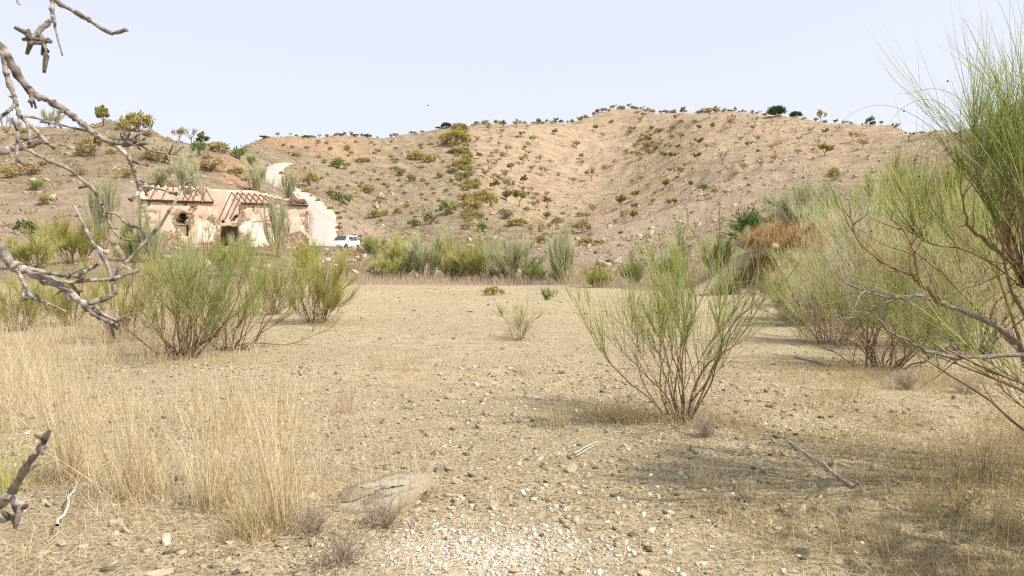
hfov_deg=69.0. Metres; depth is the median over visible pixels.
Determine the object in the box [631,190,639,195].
almond tree
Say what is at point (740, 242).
broom bush
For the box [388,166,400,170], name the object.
shrub
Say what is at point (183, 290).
broom bush
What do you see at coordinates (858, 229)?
broom bush
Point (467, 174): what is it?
shrub
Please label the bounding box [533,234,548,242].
shrub
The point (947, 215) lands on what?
broom bush
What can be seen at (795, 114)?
carob tree
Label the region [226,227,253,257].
broom bush
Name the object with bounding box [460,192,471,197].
shrub
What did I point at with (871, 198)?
broom bush
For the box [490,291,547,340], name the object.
broom bush
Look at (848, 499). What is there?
grass tussock
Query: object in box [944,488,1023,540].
dry shrub
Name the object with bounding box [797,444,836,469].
dry shrub
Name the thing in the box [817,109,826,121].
almond tree
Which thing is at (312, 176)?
shrub
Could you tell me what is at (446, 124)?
carob tree
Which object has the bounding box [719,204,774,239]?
fan palm
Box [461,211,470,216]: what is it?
shrub
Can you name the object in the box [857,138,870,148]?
almond tree
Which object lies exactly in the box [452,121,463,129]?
shrub
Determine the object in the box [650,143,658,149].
almond tree
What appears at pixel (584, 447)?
stick
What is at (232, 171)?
shrub
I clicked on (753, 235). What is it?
grass tangle
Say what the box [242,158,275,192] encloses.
broom bush
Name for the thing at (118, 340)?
dry grass
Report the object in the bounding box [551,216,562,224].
shrub
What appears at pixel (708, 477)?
grass tussock
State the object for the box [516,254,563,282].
broom bush
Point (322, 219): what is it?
road
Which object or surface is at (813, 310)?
broom bush
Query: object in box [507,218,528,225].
shrub
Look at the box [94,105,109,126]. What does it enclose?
almond tree
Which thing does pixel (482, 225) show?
shrub
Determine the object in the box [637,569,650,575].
stone
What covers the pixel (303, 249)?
broom bush
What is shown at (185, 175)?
broom bush
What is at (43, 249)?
broom bush
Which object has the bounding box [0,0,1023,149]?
sky
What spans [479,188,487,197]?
shrub
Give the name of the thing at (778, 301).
broom bush
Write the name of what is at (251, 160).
shrub
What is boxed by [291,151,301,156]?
shrub
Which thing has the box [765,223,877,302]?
broom bush
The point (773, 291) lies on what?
broom bush
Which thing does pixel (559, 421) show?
grass tussock
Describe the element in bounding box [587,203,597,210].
almond tree
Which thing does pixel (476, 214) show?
shrub
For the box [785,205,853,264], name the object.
broom bush
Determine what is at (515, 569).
stone
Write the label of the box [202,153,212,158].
cushion shrub
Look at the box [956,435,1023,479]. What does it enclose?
dry shrub
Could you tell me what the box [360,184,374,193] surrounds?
shrub
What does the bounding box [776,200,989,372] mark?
broom bush
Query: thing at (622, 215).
almond tree
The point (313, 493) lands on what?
stone
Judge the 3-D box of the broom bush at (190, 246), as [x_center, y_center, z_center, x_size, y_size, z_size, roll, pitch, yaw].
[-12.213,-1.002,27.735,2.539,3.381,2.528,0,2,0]
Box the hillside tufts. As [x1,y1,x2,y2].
[0,98,1020,263]
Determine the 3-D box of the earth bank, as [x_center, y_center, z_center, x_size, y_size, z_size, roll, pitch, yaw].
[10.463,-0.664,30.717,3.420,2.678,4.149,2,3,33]
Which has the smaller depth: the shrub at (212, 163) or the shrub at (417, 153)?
the shrub at (212, 163)
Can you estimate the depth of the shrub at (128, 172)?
88.79 m
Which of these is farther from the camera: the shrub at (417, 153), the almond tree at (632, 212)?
the shrub at (417, 153)
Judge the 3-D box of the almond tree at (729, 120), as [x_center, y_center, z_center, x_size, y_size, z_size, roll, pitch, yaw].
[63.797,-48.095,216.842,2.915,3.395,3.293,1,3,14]
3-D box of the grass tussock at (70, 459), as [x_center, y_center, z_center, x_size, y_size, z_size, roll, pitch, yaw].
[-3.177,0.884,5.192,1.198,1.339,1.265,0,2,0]
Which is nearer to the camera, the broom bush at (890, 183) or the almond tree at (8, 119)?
the broom bush at (890, 183)
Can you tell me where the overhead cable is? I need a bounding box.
[298,185,429,241]
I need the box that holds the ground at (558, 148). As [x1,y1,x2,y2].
[0,100,1023,575]
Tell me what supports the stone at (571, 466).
on the ground at (558, 148)
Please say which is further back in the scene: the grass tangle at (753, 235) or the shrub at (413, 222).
the shrub at (413, 222)
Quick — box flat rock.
[332,471,432,517]
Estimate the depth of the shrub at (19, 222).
59.84 m
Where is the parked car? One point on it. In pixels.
(349, 240)
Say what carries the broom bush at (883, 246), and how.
on the ground at (558, 148)
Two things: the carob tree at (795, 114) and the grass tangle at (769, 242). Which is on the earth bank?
the grass tangle at (769, 242)
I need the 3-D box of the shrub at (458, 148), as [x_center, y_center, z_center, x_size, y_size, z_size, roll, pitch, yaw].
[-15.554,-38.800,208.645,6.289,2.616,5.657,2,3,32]
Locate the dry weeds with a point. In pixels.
(1018, 439)
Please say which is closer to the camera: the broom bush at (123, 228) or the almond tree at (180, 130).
the broom bush at (123, 228)
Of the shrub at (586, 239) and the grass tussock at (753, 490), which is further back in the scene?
the shrub at (586, 239)
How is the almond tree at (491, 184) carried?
on the ground at (558, 148)
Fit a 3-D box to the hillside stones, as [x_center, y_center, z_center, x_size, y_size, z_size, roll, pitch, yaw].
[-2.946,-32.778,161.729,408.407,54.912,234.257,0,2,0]
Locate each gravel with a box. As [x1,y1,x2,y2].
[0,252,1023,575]
[242,386,874,575]
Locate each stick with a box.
[55,480,78,526]
[573,441,597,453]
[575,443,598,455]
[787,439,855,487]
[794,357,831,366]
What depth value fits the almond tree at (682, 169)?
156.30 m
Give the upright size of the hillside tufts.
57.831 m
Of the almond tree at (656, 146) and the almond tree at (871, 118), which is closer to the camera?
the almond tree at (871, 118)
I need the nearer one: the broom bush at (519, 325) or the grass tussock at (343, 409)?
the grass tussock at (343, 409)
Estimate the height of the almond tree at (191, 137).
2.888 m
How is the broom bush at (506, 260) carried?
on the ground at (558, 148)
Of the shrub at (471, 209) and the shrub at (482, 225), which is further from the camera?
the shrub at (471, 209)
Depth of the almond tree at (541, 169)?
208.57 m
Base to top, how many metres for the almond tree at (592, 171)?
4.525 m
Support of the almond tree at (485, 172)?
on the ground at (558, 148)
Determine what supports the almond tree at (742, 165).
on the ground at (558, 148)
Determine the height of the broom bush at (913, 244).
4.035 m
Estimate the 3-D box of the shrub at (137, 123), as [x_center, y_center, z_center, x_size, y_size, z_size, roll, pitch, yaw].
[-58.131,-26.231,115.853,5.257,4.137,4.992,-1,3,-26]
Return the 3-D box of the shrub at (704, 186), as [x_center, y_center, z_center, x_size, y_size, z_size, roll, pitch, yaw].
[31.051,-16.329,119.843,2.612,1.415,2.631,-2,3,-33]
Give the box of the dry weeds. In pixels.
[80,316,1023,575]
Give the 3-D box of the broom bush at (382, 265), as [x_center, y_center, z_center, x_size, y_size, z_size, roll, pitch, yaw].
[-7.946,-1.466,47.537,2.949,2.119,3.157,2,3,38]
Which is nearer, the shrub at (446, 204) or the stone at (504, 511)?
the stone at (504, 511)
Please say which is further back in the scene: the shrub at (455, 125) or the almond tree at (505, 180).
the shrub at (455, 125)
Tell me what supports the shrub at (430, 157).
on the ground at (558, 148)
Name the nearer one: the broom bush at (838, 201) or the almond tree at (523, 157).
the broom bush at (838, 201)
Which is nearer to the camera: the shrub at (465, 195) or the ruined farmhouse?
the ruined farmhouse
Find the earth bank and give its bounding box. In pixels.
[716,241,803,294]
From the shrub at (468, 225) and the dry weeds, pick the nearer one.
the dry weeds
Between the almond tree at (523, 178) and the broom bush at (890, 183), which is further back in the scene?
the almond tree at (523, 178)
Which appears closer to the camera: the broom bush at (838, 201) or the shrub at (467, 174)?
the broom bush at (838, 201)
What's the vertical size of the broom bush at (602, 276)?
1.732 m
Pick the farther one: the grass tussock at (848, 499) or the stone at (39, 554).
the grass tussock at (848, 499)
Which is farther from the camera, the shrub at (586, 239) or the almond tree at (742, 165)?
the almond tree at (742, 165)
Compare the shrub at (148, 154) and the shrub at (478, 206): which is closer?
the shrub at (148, 154)
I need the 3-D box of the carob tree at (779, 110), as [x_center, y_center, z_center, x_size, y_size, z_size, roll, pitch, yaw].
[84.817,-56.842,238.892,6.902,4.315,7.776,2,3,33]
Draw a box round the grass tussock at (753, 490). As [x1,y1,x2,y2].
[704,462,768,503]
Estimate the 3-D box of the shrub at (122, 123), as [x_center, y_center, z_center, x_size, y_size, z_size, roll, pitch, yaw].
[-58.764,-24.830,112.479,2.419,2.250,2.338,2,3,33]
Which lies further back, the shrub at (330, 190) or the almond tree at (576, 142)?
the almond tree at (576, 142)
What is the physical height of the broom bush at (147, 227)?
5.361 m
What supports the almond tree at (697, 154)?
on the ground at (558, 148)
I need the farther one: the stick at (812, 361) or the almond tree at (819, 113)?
the almond tree at (819, 113)
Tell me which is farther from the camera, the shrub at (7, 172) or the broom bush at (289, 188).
the broom bush at (289, 188)
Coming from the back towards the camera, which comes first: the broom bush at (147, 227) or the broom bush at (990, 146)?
the broom bush at (147, 227)
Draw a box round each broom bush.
[0,222,66,267]
[0,265,64,331]
[25,204,115,263]
[33,249,106,327]
[39,107,70,127]
[47,194,294,364]
[67,249,202,341]
[76,161,123,248]
[108,215,150,262]
[134,194,167,261]
[141,227,224,295]
[146,164,171,186]
[148,235,346,352]
[167,143,202,194]
[208,231,248,277]
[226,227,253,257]
[238,224,304,314]
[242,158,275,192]
[257,188,291,256]
[274,233,365,323]
[276,164,299,198]
[288,230,323,266]
[359,234,389,254]
[361,249,406,278]
[373,227,434,278]
[398,218,455,278]
[425,233,480,279]
[444,239,489,276]
[446,230,508,280]
[475,228,549,282]
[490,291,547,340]
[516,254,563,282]
[536,192,806,437]
[540,285,558,299]
[546,207,582,283]
[575,259,619,287]
[618,249,645,286]
[655,239,689,284]
[696,233,737,269]
[726,213,771,241]
[731,218,773,250]
[748,263,821,318]
[749,211,808,242]
[751,169,849,233]
[760,259,848,325]
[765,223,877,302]
[766,224,885,345]
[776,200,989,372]
[785,186,873,251]
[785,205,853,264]
[790,183,947,320]
[806,0,1023,430]
[806,172,916,304]
[808,172,890,251]
[810,147,1023,324]
[818,135,950,239]
[844,188,1002,350]
[859,163,1023,320]
[862,204,963,301]
[874,135,998,249]
[889,209,1023,353]
[911,150,1022,281]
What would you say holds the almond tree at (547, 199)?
on the ground at (558, 148)
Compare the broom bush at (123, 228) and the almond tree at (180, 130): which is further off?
the almond tree at (180, 130)
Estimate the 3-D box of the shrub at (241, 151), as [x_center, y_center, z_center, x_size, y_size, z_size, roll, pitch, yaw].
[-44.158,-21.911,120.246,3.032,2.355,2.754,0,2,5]
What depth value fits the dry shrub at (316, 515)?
4.26 m
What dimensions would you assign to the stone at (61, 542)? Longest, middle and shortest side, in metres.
0.056 x 0.038 x 0.032 m
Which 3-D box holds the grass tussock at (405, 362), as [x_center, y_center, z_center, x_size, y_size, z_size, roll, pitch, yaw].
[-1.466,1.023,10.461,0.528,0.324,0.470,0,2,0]
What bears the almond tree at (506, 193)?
on the ground at (558, 148)
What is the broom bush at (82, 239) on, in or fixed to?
on the ground at (558, 148)
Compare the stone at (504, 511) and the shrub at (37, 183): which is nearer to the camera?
the stone at (504, 511)
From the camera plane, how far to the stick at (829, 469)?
5.50 m
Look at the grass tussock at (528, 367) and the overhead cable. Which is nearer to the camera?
the grass tussock at (528, 367)
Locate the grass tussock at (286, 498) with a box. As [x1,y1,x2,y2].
[166,366,359,541]
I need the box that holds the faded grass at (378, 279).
[0,121,885,290]
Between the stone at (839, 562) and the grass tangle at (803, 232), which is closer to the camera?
the stone at (839, 562)
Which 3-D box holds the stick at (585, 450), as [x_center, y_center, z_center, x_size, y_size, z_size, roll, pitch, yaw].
[0.625,1.329,6.138,0.012,0.021,0.492,1,3,28]
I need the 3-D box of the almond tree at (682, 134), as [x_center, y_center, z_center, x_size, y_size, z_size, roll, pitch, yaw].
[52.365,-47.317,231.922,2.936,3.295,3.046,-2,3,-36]
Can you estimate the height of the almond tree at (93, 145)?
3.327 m
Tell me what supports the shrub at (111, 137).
on the ground at (558, 148)
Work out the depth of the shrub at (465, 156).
195.01 m
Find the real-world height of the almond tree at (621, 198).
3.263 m
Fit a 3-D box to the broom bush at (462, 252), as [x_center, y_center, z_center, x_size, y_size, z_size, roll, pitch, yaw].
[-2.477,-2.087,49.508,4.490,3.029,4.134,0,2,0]
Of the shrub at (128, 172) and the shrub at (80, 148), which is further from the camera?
the shrub at (80, 148)
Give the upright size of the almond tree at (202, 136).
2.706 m
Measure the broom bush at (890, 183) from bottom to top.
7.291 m
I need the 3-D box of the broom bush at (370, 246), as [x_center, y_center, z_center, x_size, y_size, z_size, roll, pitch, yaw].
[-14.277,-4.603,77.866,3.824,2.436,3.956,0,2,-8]
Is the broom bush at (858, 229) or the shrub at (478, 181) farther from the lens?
the shrub at (478, 181)
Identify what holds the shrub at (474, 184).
on the ground at (558, 148)
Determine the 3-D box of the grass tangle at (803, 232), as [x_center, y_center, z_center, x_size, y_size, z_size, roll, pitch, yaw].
[11.466,-1.998,29.665,1.906,1.499,1.836,1,3,31]
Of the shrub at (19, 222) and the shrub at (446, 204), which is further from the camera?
the shrub at (446, 204)
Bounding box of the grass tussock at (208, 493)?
[154,396,273,514]
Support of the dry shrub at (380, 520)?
on the ground at (558, 148)
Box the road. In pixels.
[263,163,337,246]
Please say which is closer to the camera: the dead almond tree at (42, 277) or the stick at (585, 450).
the dead almond tree at (42, 277)
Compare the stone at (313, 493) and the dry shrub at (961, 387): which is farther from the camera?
the dry shrub at (961, 387)
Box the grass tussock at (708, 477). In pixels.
[675,450,746,490]
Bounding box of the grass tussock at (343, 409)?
[321,391,361,416]
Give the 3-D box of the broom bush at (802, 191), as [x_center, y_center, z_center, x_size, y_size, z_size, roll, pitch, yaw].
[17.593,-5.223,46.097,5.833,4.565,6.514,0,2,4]
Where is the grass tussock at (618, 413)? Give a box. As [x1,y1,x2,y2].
[593,389,655,425]
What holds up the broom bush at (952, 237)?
on the ground at (558, 148)
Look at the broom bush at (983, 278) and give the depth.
12.29 m
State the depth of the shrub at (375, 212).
115.10 m
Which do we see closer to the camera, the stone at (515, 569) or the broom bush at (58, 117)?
the stone at (515, 569)
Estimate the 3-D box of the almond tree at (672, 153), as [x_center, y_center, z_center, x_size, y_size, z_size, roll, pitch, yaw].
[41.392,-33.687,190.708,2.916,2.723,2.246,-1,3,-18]
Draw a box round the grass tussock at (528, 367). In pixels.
[511,349,541,373]
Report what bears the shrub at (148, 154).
on the ground at (558, 148)
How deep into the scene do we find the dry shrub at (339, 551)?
3.81 m
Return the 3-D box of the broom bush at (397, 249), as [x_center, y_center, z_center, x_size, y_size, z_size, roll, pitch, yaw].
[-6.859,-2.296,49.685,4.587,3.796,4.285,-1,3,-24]
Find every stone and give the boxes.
[34,550,50,559]
[57,539,66,545]
[78,544,88,549]
[145,569,172,575]
[308,492,317,499]
[451,478,462,483]
[500,509,508,513]
[510,567,520,572]
[561,564,570,573]
[564,462,576,472]
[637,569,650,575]
[697,561,706,565]
[832,558,844,564]
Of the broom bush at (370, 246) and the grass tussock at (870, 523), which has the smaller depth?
the grass tussock at (870, 523)
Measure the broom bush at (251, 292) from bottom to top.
2.487 m
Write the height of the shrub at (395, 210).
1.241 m
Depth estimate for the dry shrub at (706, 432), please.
6.58 m
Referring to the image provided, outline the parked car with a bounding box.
[329,235,359,249]
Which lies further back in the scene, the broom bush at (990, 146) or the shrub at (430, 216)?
the shrub at (430, 216)
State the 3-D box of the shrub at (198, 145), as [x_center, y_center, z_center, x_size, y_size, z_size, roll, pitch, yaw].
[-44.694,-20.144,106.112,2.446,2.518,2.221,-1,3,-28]
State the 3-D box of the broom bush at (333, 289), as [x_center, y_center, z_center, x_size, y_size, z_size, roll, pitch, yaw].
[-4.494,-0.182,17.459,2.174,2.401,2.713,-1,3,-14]
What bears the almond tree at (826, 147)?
on the ground at (558, 148)
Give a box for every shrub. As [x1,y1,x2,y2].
[0,168,14,177]
[11,217,36,233]
[13,159,42,174]
[28,179,47,189]
[36,193,59,203]
[73,145,97,152]
[73,167,87,174]
[105,148,117,153]
[107,135,120,139]
[114,116,131,130]
[114,167,132,177]
[119,108,155,131]
[139,143,171,162]
[142,129,153,136]
[189,138,206,154]
[198,157,230,170]
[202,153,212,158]
[209,141,230,153]
[227,166,245,175]
[230,145,247,158]
[247,154,257,165]
[280,490,353,541]
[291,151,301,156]
[291,510,384,575]
[298,172,319,184]
[322,188,340,195]
[329,157,349,167]
[329,192,352,202]
[352,484,415,530]
[355,157,370,161]
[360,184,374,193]
[366,209,383,217]
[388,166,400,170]
[393,207,402,212]
[397,169,406,175]
[406,150,425,158]
[406,173,416,181]
[406,219,419,226]
[420,152,438,161]
[423,210,437,223]
[436,171,443,177]
[438,134,452,143]
[438,197,459,212]
[445,128,470,141]
[448,146,465,152]
[448,167,458,172]
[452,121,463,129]
[454,171,464,176]
[456,198,476,207]
[458,158,468,165]
[459,222,476,228]
[460,153,469,159]
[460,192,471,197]
[461,184,471,190]
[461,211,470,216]
[463,171,472,177]
[463,206,474,211]
[470,177,481,185]
[470,182,478,188]
[471,202,481,208]
[472,211,480,217]
[475,222,489,230]
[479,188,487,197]
[481,189,498,206]
[483,284,504,294]
[496,208,514,218]
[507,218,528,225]
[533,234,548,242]
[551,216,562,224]
[575,217,591,232]
[576,237,605,244]
[685,409,723,441]
[695,183,712,190]
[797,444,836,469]
[827,169,839,179]
[887,368,924,389]
[929,473,986,513]
[940,369,994,395]
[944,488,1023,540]
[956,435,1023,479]
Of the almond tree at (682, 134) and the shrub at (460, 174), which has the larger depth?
the almond tree at (682, 134)
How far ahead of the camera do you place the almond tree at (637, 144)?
245.95 m
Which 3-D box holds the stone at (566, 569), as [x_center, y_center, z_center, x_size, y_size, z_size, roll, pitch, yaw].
[0.272,1.415,3.746,0.045,0.049,0.066,1,3,28]
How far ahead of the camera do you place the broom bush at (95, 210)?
57.53 m
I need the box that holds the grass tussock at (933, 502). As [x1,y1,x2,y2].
[895,473,958,518]
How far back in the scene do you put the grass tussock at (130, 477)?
4.88 m
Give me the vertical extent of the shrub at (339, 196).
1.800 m
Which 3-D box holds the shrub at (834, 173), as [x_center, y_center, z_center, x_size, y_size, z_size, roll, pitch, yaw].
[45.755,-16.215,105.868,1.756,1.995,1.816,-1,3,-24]
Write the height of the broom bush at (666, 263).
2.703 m
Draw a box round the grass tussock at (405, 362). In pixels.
[393,357,420,371]
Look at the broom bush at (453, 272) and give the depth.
46.67 m
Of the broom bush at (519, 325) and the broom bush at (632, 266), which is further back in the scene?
the broom bush at (632, 266)
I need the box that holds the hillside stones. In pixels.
[0,97,1023,280]
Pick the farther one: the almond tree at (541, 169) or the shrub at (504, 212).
the almond tree at (541, 169)
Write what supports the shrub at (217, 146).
on the ground at (558, 148)
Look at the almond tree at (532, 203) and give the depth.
151.90 m
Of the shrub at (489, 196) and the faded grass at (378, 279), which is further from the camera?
the shrub at (489, 196)
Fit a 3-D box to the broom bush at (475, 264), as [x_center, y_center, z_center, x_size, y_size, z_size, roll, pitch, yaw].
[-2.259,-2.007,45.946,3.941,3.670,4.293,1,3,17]
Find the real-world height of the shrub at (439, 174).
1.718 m
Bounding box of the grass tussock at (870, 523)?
[840,481,896,553]
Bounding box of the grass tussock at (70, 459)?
[0,323,146,488]
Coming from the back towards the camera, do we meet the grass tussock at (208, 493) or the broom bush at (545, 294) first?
the broom bush at (545, 294)
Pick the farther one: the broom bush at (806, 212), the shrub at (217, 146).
the shrub at (217, 146)
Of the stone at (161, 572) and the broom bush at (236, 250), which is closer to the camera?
the stone at (161, 572)
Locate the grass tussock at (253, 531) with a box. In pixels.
[189,472,307,561]
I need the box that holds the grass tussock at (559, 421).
[529,391,580,432]
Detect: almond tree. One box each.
[0,0,195,528]
[0,115,15,138]
[71,133,105,157]
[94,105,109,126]
[171,127,184,141]
[179,128,199,143]
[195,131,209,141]
[480,168,488,177]
[489,179,500,188]
[501,177,511,186]
[501,189,511,200]
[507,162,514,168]
[510,189,529,206]
[519,154,528,163]
[520,174,527,183]
[530,199,540,210]
[538,166,549,175]
[542,196,551,205]
[543,211,551,217]
[571,140,579,148]
[584,166,595,180]
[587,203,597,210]
[615,193,626,205]
[619,212,628,219]
[629,209,637,220]
[631,142,640,151]
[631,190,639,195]
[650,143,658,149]
[667,151,679,159]
[672,166,685,175]
[675,131,684,139]
[691,152,701,158]
[693,137,703,146]
[704,105,716,116]
[726,117,735,124]
[738,163,747,168]
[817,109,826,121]
[817,143,834,154]
[847,130,861,138]
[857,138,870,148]
[866,115,874,122]
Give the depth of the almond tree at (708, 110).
248.29 m
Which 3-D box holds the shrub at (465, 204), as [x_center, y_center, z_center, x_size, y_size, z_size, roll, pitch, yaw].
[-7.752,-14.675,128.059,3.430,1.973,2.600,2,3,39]
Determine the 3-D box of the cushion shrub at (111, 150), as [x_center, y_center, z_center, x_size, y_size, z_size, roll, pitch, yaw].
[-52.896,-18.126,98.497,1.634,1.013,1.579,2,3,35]
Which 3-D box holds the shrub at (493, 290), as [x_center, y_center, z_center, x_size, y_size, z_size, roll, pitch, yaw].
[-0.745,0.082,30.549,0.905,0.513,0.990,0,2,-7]
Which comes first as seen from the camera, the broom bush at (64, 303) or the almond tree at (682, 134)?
the broom bush at (64, 303)
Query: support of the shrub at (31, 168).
on the ground at (558, 148)
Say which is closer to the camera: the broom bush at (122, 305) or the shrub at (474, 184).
the broom bush at (122, 305)
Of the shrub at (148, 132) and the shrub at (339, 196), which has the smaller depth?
the shrub at (148, 132)
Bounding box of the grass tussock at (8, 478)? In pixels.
[0,413,52,494]
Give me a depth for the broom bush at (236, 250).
45.89 m
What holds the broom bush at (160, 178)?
on the ground at (558, 148)
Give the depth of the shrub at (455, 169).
174.97 m
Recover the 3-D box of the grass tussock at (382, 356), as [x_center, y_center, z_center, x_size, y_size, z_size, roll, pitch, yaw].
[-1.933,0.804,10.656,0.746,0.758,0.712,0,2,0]
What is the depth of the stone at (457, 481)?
5.20 m
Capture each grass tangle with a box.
[736,222,782,253]
[760,227,801,265]
[775,220,820,254]
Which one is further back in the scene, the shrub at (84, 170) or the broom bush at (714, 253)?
the shrub at (84, 170)
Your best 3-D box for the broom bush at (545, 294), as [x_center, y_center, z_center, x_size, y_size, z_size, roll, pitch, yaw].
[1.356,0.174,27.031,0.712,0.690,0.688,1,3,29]
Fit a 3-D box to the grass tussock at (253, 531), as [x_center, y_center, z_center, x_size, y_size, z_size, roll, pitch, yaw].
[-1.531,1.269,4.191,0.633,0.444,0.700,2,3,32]
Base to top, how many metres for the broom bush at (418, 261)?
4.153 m
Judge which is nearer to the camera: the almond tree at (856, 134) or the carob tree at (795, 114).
the almond tree at (856, 134)
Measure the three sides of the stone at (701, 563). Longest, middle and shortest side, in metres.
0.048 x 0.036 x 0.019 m
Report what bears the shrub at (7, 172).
on the ground at (558, 148)
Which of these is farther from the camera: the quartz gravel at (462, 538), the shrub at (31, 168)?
the shrub at (31, 168)
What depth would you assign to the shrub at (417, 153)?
195.79 m
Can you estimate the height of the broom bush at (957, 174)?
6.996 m
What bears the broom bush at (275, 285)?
on the ground at (558, 148)
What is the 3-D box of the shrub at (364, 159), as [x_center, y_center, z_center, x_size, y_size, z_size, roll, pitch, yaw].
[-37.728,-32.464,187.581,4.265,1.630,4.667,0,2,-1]
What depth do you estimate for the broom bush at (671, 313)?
7.15 m
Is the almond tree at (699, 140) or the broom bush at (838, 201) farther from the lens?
the almond tree at (699, 140)
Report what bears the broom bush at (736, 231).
on the ground at (558, 148)
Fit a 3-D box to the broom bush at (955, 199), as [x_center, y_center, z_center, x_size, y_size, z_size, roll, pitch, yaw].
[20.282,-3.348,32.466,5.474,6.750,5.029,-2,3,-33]
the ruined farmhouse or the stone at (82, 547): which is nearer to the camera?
the stone at (82, 547)
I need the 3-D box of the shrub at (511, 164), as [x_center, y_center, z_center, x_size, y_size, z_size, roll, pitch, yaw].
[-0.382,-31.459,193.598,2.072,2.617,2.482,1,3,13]
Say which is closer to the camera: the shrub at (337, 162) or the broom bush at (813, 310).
the broom bush at (813, 310)
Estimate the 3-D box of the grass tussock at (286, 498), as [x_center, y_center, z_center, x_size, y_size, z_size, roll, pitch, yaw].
[-1.346,0.973,4.380,1.102,1.058,0.911,1,3,13]
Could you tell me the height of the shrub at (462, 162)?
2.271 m
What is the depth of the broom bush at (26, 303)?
15.74 m
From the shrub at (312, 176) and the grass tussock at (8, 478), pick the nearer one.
the grass tussock at (8, 478)
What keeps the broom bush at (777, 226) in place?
on the earth bank
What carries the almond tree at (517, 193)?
on the ground at (558, 148)
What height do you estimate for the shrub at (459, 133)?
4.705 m
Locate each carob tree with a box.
[441,122,451,127]
[765,104,787,115]
[789,111,803,117]
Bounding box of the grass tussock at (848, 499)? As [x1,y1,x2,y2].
[817,469,890,523]
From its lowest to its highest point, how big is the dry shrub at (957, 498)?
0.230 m
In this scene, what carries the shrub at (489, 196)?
on the ground at (558, 148)
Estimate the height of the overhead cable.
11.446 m
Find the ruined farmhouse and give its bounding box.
[136,183,328,249]
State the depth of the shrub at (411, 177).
160.52 m
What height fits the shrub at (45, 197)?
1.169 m
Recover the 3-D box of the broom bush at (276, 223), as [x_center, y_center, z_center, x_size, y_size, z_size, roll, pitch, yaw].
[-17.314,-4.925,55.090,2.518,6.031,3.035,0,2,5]
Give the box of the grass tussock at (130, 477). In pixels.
[35,362,221,507]
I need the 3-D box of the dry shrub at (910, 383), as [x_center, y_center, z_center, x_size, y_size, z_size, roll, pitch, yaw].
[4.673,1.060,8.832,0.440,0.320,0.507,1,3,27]
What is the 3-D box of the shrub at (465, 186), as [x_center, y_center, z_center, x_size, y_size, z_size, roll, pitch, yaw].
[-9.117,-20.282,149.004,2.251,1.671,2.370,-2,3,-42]
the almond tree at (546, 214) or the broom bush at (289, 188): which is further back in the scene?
the almond tree at (546, 214)
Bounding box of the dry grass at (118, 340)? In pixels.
[0,273,443,575]
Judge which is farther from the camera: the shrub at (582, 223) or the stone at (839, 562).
the shrub at (582, 223)
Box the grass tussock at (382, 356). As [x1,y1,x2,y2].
[366,320,400,368]
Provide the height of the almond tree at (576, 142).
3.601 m
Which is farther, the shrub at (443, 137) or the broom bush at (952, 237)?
the shrub at (443, 137)
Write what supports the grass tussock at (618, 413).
on the ground at (558, 148)
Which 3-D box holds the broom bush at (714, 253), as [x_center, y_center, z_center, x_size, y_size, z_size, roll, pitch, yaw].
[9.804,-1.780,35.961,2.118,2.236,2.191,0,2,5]
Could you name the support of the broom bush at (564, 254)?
on the ground at (558, 148)
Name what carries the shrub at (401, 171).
on the ground at (558, 148)
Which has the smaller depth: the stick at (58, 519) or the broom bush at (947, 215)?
the stick at (58, 519)
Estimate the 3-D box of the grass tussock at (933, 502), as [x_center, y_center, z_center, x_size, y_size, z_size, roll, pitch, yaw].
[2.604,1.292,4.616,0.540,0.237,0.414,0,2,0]
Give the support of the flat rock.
on the ground at (558, 148)

